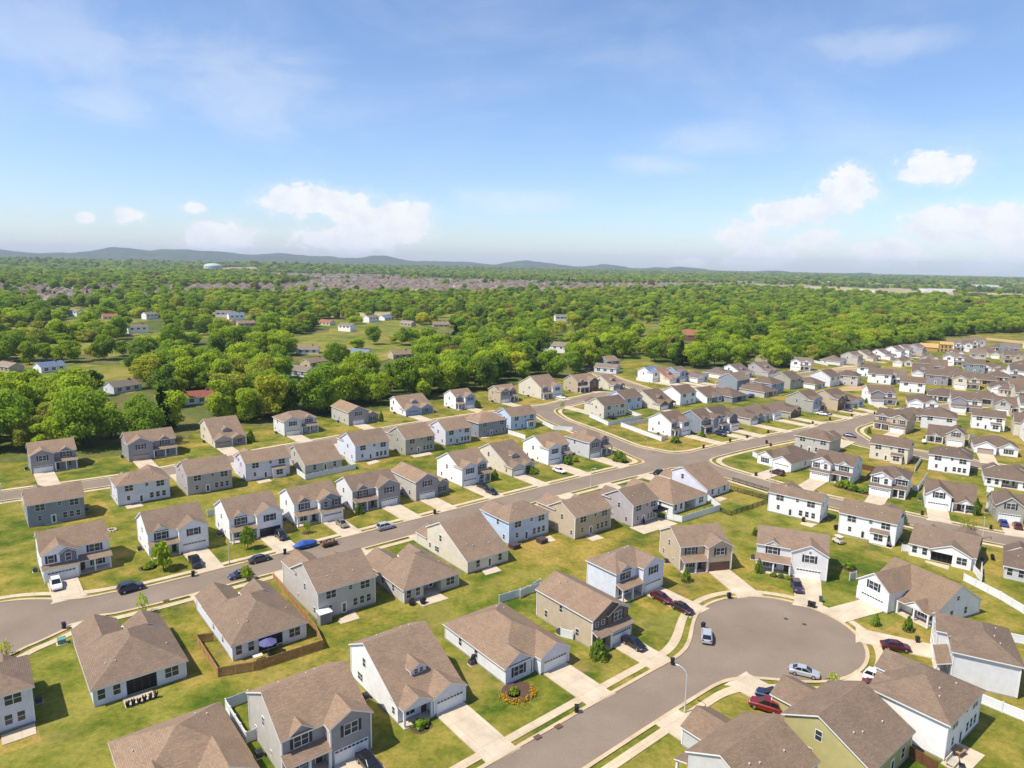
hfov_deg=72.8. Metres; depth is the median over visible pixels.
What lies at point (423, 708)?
front door
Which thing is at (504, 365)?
broadleaf tree
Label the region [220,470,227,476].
window
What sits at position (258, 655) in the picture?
patio table
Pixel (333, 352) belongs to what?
broadleaf tree
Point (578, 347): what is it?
broadleaf tree
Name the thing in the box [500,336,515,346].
broadleaf tree
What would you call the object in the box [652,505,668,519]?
pergola
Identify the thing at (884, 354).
storey and half house
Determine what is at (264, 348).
broadleaf tree
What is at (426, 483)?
window
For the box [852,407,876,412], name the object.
driveway
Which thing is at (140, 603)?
young tree
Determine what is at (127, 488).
window
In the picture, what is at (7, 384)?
broadleaf tree
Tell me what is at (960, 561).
window
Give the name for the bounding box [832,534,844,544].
garden cart
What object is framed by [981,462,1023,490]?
ranch house
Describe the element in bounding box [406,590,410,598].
window
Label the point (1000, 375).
ranch house
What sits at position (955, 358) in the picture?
two storey house
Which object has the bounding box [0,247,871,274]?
hills
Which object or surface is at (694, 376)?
ranch house
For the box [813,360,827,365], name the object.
vinyl fence
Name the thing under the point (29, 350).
broadleaf tree
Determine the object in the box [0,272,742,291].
distant estate
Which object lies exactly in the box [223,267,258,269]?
cleared hillside
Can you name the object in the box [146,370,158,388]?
broadleaf tree
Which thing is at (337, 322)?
meadow
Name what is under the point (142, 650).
ranch house
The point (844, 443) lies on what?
driveway
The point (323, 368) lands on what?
broadleaf tree
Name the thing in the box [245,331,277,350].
broadleaf tree
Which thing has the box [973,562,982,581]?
vinyl fence
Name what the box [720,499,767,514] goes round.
iron fence
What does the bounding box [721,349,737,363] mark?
broadleaf tree
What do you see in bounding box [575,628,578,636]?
window
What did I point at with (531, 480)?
driveway
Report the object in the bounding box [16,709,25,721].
window
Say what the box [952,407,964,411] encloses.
garage door
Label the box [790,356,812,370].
two storey house
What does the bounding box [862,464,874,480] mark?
board fence
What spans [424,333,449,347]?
broadleaf tree
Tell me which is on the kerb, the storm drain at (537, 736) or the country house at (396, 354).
the storm drain at (537, 736)
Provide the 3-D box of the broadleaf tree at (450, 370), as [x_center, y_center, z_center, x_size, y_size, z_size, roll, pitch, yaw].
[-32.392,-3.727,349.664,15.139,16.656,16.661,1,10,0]
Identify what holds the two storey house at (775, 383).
on the ground
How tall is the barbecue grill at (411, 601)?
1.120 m
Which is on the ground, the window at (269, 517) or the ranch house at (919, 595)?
the ranch house at (919, 595)
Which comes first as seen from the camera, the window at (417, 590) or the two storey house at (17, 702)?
the two storey house at (17, 702)
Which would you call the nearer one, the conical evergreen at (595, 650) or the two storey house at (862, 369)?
the conical evergreen at (595, 650)
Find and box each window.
[3,692,21,706]
[4,713,13,725]
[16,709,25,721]
[35,504,44,511]
[38,455,46,460]
[47,555,54,563]
[62,451,69,456]
[65,552,71,560]
[69,498,78,505]
[76,509,80,515]
[89,543,99,551]
[92,558,102,564]
[97,688,105,700]
[112,683,121,695]
[124,485,132,491]
[137,444,143,449]
[156,480,164,486]
[156,531,166,539]
[161,439,167,444]
[164,665,178,678]
[189,527,198,535]
[193,475,200,481]
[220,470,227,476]
[235,645,242,655]
[236,517,244,524]
[248,641,254,651]
[252,462,258,468]
[265,513,273,521]
[276,469,282,474]
[278,458,284,463]
[289,626,300,637]
[293,732,308,748]
[300,502,307,509]
[300,516,306,521]
[315,755,323,763]
[326,589,335,599]
[344,719,357,736]
[353,597,357,605]
[358,671,362,682]
[359,489,365,496]
[360,579,369,589]
[360,595,364,603]
[362,657,365,668]
[366,593,370,601]
[386,486,392,492]
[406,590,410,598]
[406,708,414,715]
[415,587,419,595]
[424,480,429,486]
[446,576,454,585]
[467,468,472,473]
[479,463,484,469]
[514,663,523,676]
[515,521,520,527]
[538,514,544,521]
[559,604,562,612]
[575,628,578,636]
[580,516,586,522]
[601,509,607,516]
[614,609,621,620]
[622,571,628,579]
[636,505,641,511]
[650,500,655,507]
[650,565,656,574]
[687,547,695,554]
[716,547,724,555]
[762,457,767,462]
[765,562,772,566]
[767,546,777,554]
[776,494,783,501]
[804,555,814,563]
[807,501,814,507]
[814,729,822,742]
[840,466,847,471]
[847,515,856,522]
[869,579,878,591]
[873,533,882,541]
[875,444,881,449]
[881,522,890,530]
[892,456,899,461]
[897,479,905,485]
[898,448,904,452]
[900,745,905,759]
[911,545,917,552]
[922,547,927,555]
[934,455,941,460]
[934,492,943,498]
[952,720,958,730]
[956,557,967,565]
[959,459,966,464]
[1005,449,1011,454]
[1006,503,1015,509]
[1006,567,1012,575]
[1018,570,1023,578]
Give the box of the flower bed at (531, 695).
[498,683,537,704]
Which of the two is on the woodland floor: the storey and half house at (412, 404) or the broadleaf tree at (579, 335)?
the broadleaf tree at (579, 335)
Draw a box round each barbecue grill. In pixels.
[408,598,413,604]
[420,597,426,603]
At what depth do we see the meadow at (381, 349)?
525.09 m
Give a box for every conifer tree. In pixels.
[237,334,242,342]
[535,341,542,351]
[666,338,674,361]
[674,340,687,365]
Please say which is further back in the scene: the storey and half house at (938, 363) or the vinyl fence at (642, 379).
the storey and half house at (938, 363)
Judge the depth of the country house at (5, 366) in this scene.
386.90 m
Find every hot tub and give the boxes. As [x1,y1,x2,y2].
[508,541,520,549]
[536,536,547,544]
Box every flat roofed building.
[878,288,910,291]
[919,288,955,291]
[954,292,986,295]
[971,284,998,286]
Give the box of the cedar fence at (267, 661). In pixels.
[196,572,322,676]
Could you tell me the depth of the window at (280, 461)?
210.59 m
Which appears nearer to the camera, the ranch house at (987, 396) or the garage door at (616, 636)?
the garage door at (616, 636)
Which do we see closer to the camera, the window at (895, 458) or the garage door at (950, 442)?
the window at (895, 458)
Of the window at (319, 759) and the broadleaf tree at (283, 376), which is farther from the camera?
the broadleaf tree at (283, 376)
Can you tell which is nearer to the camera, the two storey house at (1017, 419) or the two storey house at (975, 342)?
the two storey house at (1017, 419)
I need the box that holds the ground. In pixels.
[0,270,1023,767]
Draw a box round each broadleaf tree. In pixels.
[0,371,25,383]
[0,374,17,381]
[0,379,35,400]
[0,379,40,412]
[0,389,28,434]
[1,387,36,437]
[18,341,39,364]
[20,368,43,382]
[28,376,52,386]
[30,382,52,402]
[30,385,50,414]
[30,402,56,436]
[44,373,89,400]
[51,368,100,389]
[51,388,123,447]
[60,384,103,399]
[102,402,124,437]
[122,392,156,421]
[123,354,136,370]
[125,338,152,356]
[128,353,163,381]
[129,337,151,352]
[130,351,151,365]
[146,352,169,369]
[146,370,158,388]
[152,364,179,391]
[152,374,175,390]
[154,389,189,428]
[155,338,176,351]
[158,349,174,360]
[166,349,188,358]
[167,355,176,362]
[170,345,181,349]
[170,355,201,390]
[173,376,188,391]
[174,344,199,357]
[188,361,210,389]
[196,347,207,356]
[200,352,216,388]
[201,347,226,355]
[204,373,238,410]
[205,353,229,362]
[206,358,233,376]
[207,334,226,353]
[207,379,236,416]
[210,328,232,353]
[224,341,235,353]
[226,341,255,364]
[226,373,247,410]
[228,357,246,374]
[237,388,266,416]
[243,342,259,355]
[243,380,254,388]
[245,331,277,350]
[245,352,276,371]
[245,372,265,381]
[246,331,260,339]
[247,338,260,348]
[247,357,274,374]
[258,346,268,353]
[259,368,281,375]
[266,335,278,352]
[269,344,288,356]
[272,372,299,403]
[273,353,292,374]
[273,357,286,375]
[277,332,298,351]
[309,360,343,405]
[321,342,346,362]
[327,378,343,410]
[329,361,364,400]
[338,344,350,357]
[342,350,376,369]
[353,373,389,403]
[356,364,367,368]
[357,366,368,377]
[362,353,381,372]
[368,367,380,398]
[378,371,394,392]
[383,363,395,386]
[390,357,421,394]
[394,359,432,393]
[411,338,417,353]
[412,343,435,354]
[412,351,443,384]
[413,336,431,346]
[415,368,432,396]
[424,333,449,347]
[433,344,442,354]
[434,360,461,390]
[435,356,452,386]
[437,349,451,357]
[443,335,451,341]
[448,337,462,348]
[448,348,464,356]
[451,354,473,388]
[459,341,477,352]
[461,332,480,342]
[462,337,479,346]
[464,345,477,358]
[470,346,496,357]
[470,356,475,373]
[473,349,497,372]
[473,356,498,389]
[476,334,497,347]
[479,333,499,346]
[486,351,498,381]
[489,342,500,347]
[492,340,514,352]
[492,344,513,370]
[495,362,503,379]
[496,351,510,380]
[499,333,518,342]
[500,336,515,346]
[506,351,526,376]
[511,342,525,352]
[514,334,523,342]
[515,360,530,378]
[522,332,534,346]
[522,345,537,369]
[526,328,553,349]
[529,351,544,373]
[535,349,560,372]
[546,355,566,377]
[562,342,586,370]
[565,351,584,373]
[570,330,589,342]
[577,340,597,366]
[585,344,600,369]
[593,337,602,352]
[595,347,611,356]
[596,332,614,353]
[599,338,610,351]
[601,345,611,354]
[614,332,633,357]
[644,339,666,361]
[666,342,685,358]
[681,341,709,366]
[688,347,706,367]
[704,340,729,365]
[720,341,734,364]
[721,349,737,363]
[730,345,745,363]
[737,344,751,360]
[758,339,783,364]
[769,344,792,367]
[806,344,819,359]
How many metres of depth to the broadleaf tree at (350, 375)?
308.94 m
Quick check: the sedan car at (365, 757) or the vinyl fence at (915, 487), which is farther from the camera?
the vinyl fence at (915, 487)
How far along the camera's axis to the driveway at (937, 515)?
187.05 m
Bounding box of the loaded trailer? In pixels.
[319,537,340,546]
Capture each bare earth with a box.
[828,365,858,370]
[839,385,864,390]
[986,338,1022,343]
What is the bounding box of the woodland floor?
[0,276,1023,462]
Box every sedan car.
[227,569,252,579]
[247,554,271,563]
[335,518,348,527]
[355,748,382,767]
[475,482,488,488]
[484,487,497,494]
[552,466,565,473]
[621,634,646,651]
[649,590,672,603]
[652,469,662,474]
[670,600,694,614]
[720,428,731,433]
[788,663,819,679]
[816,411,827,414]
[842,408,852,411]
[843,433,856,437]
[861,678,872,683]
[880,639,911,652]
[998,519,1008,526]
[1012,521,1022,529]
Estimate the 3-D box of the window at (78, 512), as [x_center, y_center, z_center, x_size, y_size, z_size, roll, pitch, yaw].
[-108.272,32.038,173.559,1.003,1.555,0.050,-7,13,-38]
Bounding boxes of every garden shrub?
[142,561,154,569]
[144,560,155,568]
[411,717,424,730]
[422,718,429,727]
[474,400,480,407]
[509,686,518,695]
[527,467,537,473]
[563,455,571,464]
[572,454,578,461]
[612,450,626,462]
[670,436,679,442]
[836,479,851,487]
[843,561,855,569]
[846,483,858,490]
[857,487,868,493]
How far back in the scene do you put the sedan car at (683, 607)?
132.17 m
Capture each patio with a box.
[1,723,36,745]
[123,690,153,707]
[125,503,143,508]
[257,479,271,483]
[337,611,359,623]
[366,460,379,464]
[410,452,431,457]
[414,593,448,606]
[481,566,501,574]
[546,535,555,542]
[586,533,603,540]
[629,517,676,533]
[714,497,726,501]
[800,522,816,526]
[871,543,892,548]
[925,560,948,569]
[941,743,984,767]
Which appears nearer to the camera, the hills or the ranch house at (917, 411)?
the ranch house at (917, 411)
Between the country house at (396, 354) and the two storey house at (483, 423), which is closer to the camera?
the two storey house at (483, 423)
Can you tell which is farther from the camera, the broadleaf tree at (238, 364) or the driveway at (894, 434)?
the broadleaf tree at (238, 364)
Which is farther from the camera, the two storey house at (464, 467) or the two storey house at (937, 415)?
the two storey house at (937, 415)
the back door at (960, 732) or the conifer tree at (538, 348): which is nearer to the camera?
the back door at (960, 732)
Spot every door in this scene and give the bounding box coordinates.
[33,464,52,473]
[47,567,75,582]
[51,514,56,522]
[80,561,85,569]
[133,453,149,460]
[139,494,143,502]
[171,544,176,551]
[183,539,205,551]
[206,484,209,491]
[216,441,230,447]
[260,525,280,536]
[287,429,299,435]
[322,613,330,624]
[323,511,341,522]
[334,736,367,764]
[341,601,346,612]
[353,419,363,424]
[381,496,397,506]
[408,410,417,415]
[420,490,434,499]
[420,703,426,713]
[436,690,462,713]
[463,477,476,486]
[466,403,474,408]
[488,557,491,566]
[501,398,508,402]
[513,468,523,475]
[531,658,534,671]
[543,652,565,672]
[549,457,559,464]
[590,451,599,457]
[612,626,630,644]
[644,577,660,592]
[661,405,667,409]
[682,429,689,435]
[697,562,701,568]
[709,561,729,570]
[732,425,738,430]
[751,419,757,424]
[774,462,788,470]
[783,565,788,571]
[788,508,792,516]
[795,568,820,580]
[811,472,827,480]
[860,530,865,538]
[860,591,883,610]
[870,487,888,496]
[872,401,882,404]
[890,427,903,433]
[890,757,894,767]
[910,403,921,407]
[927,501,948,510]
[930,635,933,655]
[947,439,962,445]
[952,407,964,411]
[954,384,964,387]
[956,504,961,510]
[958,728,962,744]
[977,448,993,454]
[996,408,1008,412]
[998,513,1020,521]
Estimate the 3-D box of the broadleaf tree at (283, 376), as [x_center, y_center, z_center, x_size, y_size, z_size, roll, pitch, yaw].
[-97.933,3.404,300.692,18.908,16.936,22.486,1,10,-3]
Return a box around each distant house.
[43,294,55,299]
[56,290,68,293]
[66,292,74,298]
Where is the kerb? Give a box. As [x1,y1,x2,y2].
[0,366,1023,767]
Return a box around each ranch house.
[70,609,188,706]
[107,701,259,767]
[194,578,308,660]
[366,543,460,603]
[442,602,571,684]
[625,475,707,513]
[686,370,708,382]
[694,386,722,402]
[703,367,732,378]
[714,387,747,402]
[729,407,763,425]
[739,383,777,397]
[744,404,781,421]
[757,445,815,472]
[763,401,801,418]
[801,377,825,389]
[819,355,846,365]
[845,393,864,408]
[856,557,982,628]
[892,356,913,366]
[897,407,921,422]
[905,393,939,407]
[908,523,984,570]
[916,358,930,363]
[918,478,976,514]
[920,354,939,358]
[923,424,966,445]
[927,388,951,401]
[940,366,961,372]
[946,349,964,354]
[948,372,951,382]
[968,435,1019,456]
[972,390,997,404]
[977,346,994,350]
[980,373,999,384]
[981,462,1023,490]
[984,488,1023,523]
[985,362,1001,371]
[986,349,1000,357]
[986,380,1007,392]
[987,370,1011,380]
[989,343,998,350]
[990,395,1018,413]
[995,366,1006,372]
[998,384,1010,394]
[1003,541,1023,581]
[1011,360,1023,363]
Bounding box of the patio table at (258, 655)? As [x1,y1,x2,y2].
[252,653,262,660]
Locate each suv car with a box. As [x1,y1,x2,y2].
[49,575,62,590]
[116,580,144,593]
[274,528,287,540]
[375,521,395,530]
[701,627,712,643]
[714,430,726,435]
[748,695,781,713]
[755,686,773,696]
[769,468,785,475]
[790,577,803,592]
[862,666,875,677]
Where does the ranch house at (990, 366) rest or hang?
on the ground
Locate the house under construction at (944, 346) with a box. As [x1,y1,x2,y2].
[920,341,953,351]
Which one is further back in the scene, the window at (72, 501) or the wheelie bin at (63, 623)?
the window at (72, 501)
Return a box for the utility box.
[56,635,67,646]
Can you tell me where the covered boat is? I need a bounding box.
[293,539,316,548]
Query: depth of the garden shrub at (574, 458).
231.58 m
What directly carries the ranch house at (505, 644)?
on the ground
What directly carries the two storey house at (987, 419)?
on the ground
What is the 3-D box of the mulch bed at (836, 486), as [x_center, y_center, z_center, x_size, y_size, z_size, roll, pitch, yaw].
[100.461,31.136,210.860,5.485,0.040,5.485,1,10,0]
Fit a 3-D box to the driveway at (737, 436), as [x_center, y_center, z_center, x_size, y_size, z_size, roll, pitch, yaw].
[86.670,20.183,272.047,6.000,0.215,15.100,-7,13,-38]
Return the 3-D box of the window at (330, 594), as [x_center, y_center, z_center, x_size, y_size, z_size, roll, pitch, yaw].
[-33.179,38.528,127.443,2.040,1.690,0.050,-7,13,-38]
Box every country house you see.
[0,361,24,371]
[33,359,65,372]
[67,308,83,316]
[101,313,117,318]
[103,377,141,393]
[127,323,148,333]
[141,311,157,319]
[183,388,212,404]
[215,310,231,316]
[223,319,235,324]
[227,312,244,319]
[236,320,255,325]
[287,365,315,376]
[295,344,319,353]
[300,356,328,366]
[319,319,335,325]
[338,322,355,331]
[350,348,374,353]
[363,314,378,322]
[379,314,393,320]
[387,349,413,358]
[400,320,415,326]
[432,321,449,326]
[544,341,567,352]
[554,314,567,320]
[594,363,619,373]
[682,329,705,340]
[755,354,768,361]
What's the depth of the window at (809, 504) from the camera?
180.79 m
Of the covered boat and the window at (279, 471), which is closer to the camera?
the covered boat
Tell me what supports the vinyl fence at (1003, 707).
on the ground
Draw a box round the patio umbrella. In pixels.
[259,637,276,654]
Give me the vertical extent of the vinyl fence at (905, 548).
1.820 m
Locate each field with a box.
[331,312,391,316]
[745,283,953,294]
[969,292,1022,294]
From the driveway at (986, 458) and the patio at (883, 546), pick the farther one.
the driveway at (986, 458)
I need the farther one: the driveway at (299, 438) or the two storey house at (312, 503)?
the driveway at (299, 438)
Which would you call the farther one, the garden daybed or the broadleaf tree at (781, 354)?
the broadleaf tree at (781, 354)
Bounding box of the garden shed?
[316,607,332,625]
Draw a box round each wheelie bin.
[61,621,65,628]
[574,704,578,712]
[670,657,674,664]
[915,635,920,642]
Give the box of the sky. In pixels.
[0,0,1023,276]
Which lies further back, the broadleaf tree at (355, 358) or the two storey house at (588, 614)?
the broadleaf tree at (355, 358)
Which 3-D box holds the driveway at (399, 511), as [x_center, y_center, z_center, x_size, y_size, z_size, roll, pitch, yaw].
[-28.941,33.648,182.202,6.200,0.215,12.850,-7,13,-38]
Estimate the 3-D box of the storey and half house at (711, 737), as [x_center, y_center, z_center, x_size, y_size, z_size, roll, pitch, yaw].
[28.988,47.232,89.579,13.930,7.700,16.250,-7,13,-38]
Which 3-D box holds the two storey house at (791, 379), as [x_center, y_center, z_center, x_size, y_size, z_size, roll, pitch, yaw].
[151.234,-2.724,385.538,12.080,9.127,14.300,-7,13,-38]
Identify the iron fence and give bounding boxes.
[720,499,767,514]
[730,478,768,498]
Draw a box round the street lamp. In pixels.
[675,663,687,712]
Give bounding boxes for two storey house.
[0,654,43,733]
[21,481,88,527]
[24,437,77,473]
[32,519,112,583]
[109,464,171,506]
[120,427,177,461]
[135,501,208,559]
[174,454,232,495]
[213,490,282,544]
[232,445,290,481]
[245,661,373,767]
[272,410,318,436]
[278,480,344,527]
[281,547,376,618]
[331,399,377,425]
[335,468,401,512]
[336,428,389,462]
[385,422,434,455]
[391,462,449,500]
[427,416,471,445]
[436,447,491,486]
[444,388,475,410]
[466,410,507,437]
[479,498,549,544]
[488,383,518,403]
[493,405,536,430]
[518,374,561,399]
[523,431,572,465]
[535,570,634,649]
[537,491,612,539]
[563,373,599,392]
[564,429,613,458]
[584,394,626,418]
[585,545,665,602]
[599,355,619,363]
[599,482,658,526]
[606,388,642,410]
[637,366,658,382]
[648,409,691,436]
[659,523,733,574]
[662,384,696,405]
[668,366,687,382]
[682,407,720,434]
[705,404,739,430]
[715,371,749,390]
[750,524,829,581]
[752,376,784,393]
[767,481,829,522]
[770,370,801,389]
[786,389,825,412]
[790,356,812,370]
[795,429,841,452]
[809,448,863,482]
[810,369,840,386]
[816,388,850,410]
[838,370,861,385]
[838,498,905,546]
[841,351,864,364]
[857,363,880,376]
[861,385,896,405]
[867,368,892,384]
[868,465,913,499]
[868,648,985,760]
[869,434,914,464]
[873,407,916,433]
[885,345,906,357]
[899,344,914,356]
[899,375,926,393]
[908,343,928,355]
[920,406,957,428]
[925,368,948,385]
[927,445,974,476]
[930,612,1023,698]
[943,352,964,365]
[946,339,961,350]
[948,391,982,412]
[951,370,980,389]
[960,340,972,350]
[962,337,978,348]
[964,358,985,373]
[969,348,986,359]
[970,337,985,346]
[970,408,1006,431]
[998,343,1020,353]
[1000,350,1022,363]
[1006,363,1023,377]
[1006,378,1023,394]
[1010,384,1023,396]
[1010,412,1023,435]
[1016,394,1023,411]
[1019,420,1023,441]
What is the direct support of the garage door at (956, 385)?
in the two storey house at (965, 379)
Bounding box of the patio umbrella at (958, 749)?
[951,743,966,758]
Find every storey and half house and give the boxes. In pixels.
[199,415,246,448]
[288,440,342,473]
[348,621,467,729]
[390,393,433,416]
[415,511,509,573]
[479,439,534,476]
[595,374,625,390]
[638,388,675,410]
[653,366,678,383]
[659,461,729,496]
[674,705,820,767]
[723,363,754,377]
[748,361,779,376]
[769,675,915,767]
[857,349,880,361]
[872,348,896,359]
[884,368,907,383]
[911,363,933,376]
[931,359,947,368]
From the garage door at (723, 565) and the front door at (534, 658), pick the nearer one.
the front door at (534, 658)
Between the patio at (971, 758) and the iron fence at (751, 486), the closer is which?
the patio at (971, 758)
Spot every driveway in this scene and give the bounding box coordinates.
[34,471,60,485]
[47,576,86,603]
[67,615,105,628]
[133,458,159,468]
[183,547,223,572]
[189,594,195,603]
[216,446,237,455]
[260,534,294,552]
[272,570,282,583]
[287,434,312,442]
[323,520,364,537]
[334,749,384,767]
[353,423,373,429]
[381,503,421,520]
[408,415,432,421]
[408,534,416,541]
[420,497,458,511]
[436,702,519,763]
[464,484,505,499]
[466,408,484,412]
[501,402,521,406]
[513,474,548,486]
[543,662,614,704]
[549,463,591,476]
[558,493,573,498]
[559,406,583,412]
[590,456,629,468]
[598,483,621,488]
[612,641,669,668]
[638,473,654,480]
[644,586,709,617]
[653,382,673,385]
[655,709,687,740]
[680,382,707,385]
[683,434,725,445]
[700,382,717,385]
[708,569,763,597]
[713,432,751,440]
[725,671,770,696]
[732,429,765,437]
[748,468,787,478]
[751,424,789,432]
[775,419,817,427]
[791,417,824,423]
[791,576,823,609]
[799,478,826,490]
[813,411,852,418]
[820,600,882,622]
[839,410,867,415]
[840,439,854,449]
[843,670,862,680]
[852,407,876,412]
[856,627,932,658]
[864,494,888,504]
[873,405,887,408]
[882,432,902,436]
[926,508,952,523]
[953,411,966,415]
[976,453,999,464]
[997,520,1023,536]
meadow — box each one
[0,344,83,358]
[1,361,39,372]
[41,363,124,376]
[55,307,88,310]
[66,318,149,322]
[79,341,127,356]
[87,367,132,382]
[132,332,210,343]
[193,345,224,353]
[212,315,248,319]
[293,332,349,344]
[293,339,399,360]
[317,319,351,326]
[329,318,422,345]
[398,345,414,356]
[426,322,450,329]
[428,313,461,319]
[624,357,653,365]
[637,322,660,341]
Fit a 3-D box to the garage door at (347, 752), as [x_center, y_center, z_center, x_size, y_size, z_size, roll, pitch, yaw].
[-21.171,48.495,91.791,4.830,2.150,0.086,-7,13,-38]
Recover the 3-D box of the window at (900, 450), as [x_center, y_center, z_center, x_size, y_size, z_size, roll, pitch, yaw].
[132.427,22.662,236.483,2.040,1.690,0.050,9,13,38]
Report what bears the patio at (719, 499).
on the ground
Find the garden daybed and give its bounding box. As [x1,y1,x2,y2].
[945,752,958,766]
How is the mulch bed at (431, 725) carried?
on the ground
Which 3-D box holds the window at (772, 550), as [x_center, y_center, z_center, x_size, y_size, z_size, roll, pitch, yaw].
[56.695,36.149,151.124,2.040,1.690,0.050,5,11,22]
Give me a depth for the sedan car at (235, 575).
142.62 m
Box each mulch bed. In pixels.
[138,566,155,570]
[302,531,312,534]
[410,724,429,733]
[420,721,432,729]
[501,681,535,701]
[833,484,848,488]
[841,566,858,571]
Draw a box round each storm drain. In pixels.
[533,734,541,739]
[554,723,562,728]
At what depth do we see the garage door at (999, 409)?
325.50 m
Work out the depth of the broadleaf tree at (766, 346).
467.54 m
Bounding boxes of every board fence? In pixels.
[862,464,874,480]
[909,746,938,767]
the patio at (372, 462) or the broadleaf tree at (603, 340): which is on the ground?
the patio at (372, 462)
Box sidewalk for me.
[0,366,1006,767]
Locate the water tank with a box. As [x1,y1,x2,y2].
[203,263,221,268]
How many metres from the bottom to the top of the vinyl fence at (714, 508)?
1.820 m
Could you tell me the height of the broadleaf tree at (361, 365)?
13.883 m
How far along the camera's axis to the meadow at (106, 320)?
707.04 m
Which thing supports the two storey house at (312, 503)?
on the ground
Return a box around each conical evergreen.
[247,429,255,442]
[354,502,362,514]
[379,411,383,421]
[491,469,498,480]
[589,637,608,662]
[680,567,690,582]
[752,527,757,535]
[754,558,763,573]
[870,613,880,626]
[902,615,912,632]
[903,510,907,525]
[972,497,980,516]
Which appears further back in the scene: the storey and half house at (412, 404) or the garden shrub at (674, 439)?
the storey and half house at (412, 404)
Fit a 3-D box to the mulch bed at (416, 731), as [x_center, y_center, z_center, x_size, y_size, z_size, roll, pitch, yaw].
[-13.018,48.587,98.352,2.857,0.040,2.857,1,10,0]
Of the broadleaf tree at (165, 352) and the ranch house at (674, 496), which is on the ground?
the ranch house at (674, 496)
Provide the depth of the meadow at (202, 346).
512.21 m
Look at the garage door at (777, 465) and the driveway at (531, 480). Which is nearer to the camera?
the driveway at (531, 480)
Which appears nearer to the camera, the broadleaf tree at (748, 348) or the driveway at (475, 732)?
the driveway at (475, 732)
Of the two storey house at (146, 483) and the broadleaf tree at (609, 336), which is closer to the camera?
the two storey house at (146, 483)
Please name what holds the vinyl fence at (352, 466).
on the ground
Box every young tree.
[0,638,13,654]
[135,592,148,611]
[151,540,172,569]
[240,525,254,547]
[240,565,252,578]
[303,521,310,532]
[827,671,839,679]
[960,519,976,528]
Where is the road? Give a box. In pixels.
[0,365,1023,767]
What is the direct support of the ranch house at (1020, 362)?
on the ground
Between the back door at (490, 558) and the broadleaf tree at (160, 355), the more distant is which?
the broadleaf tree at (160, 355)
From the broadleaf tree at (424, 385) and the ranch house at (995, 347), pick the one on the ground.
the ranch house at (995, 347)
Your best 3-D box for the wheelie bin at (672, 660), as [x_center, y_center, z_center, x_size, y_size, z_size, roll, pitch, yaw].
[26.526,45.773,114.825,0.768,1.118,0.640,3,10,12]
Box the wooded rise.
[7,261,404,275]
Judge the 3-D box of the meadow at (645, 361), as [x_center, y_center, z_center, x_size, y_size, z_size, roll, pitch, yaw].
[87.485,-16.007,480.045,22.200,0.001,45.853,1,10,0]
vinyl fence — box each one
[207,509,214,516]
[225,690,256,743]
[296,455,355,479]
[499,582,540,602]
[508,430,525,438]
[520,578,540,597]
[542,420,571,430]
[560,627,573,639]
[589,409,641,425]
[621,419,667,440]
[636,377,648,382]
[665,495,720,522]
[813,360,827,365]
[849,571,856,580]
[901,544,908,551]
[912,474,926,490]
[915,456,921,469]
[963,573,1023,613]
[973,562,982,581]
[981,694,1023,721]
[986,486,993,507]
[1011,633,1023,644]
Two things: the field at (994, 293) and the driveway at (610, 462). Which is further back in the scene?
the field at (994, 293)
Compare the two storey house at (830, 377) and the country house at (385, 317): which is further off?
the country house at (385, 317)
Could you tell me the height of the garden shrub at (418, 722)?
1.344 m
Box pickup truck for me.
[188,554,202,567]
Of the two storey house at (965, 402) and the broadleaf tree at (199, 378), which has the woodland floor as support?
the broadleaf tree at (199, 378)
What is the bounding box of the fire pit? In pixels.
[107,528,116,532]
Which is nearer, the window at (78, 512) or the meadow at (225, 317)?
the window at (78, 512)
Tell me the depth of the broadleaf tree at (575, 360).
412.80 m
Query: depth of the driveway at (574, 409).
314.92 m
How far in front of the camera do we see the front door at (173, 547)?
154.92 m
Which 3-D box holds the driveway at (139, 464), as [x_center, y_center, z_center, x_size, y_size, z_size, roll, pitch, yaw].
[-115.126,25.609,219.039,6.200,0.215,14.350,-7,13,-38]
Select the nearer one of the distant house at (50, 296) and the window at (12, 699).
the window at (12, 699)
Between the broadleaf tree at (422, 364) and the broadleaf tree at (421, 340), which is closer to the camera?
the broadleaf tree at (422, 364)
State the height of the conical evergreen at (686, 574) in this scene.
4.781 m
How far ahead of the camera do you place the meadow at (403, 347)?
529.73 m
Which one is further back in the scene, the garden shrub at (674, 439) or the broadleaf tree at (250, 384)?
the broadleaf tree at (250, 384)
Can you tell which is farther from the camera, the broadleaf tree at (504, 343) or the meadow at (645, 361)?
the meadow at (645, 361)

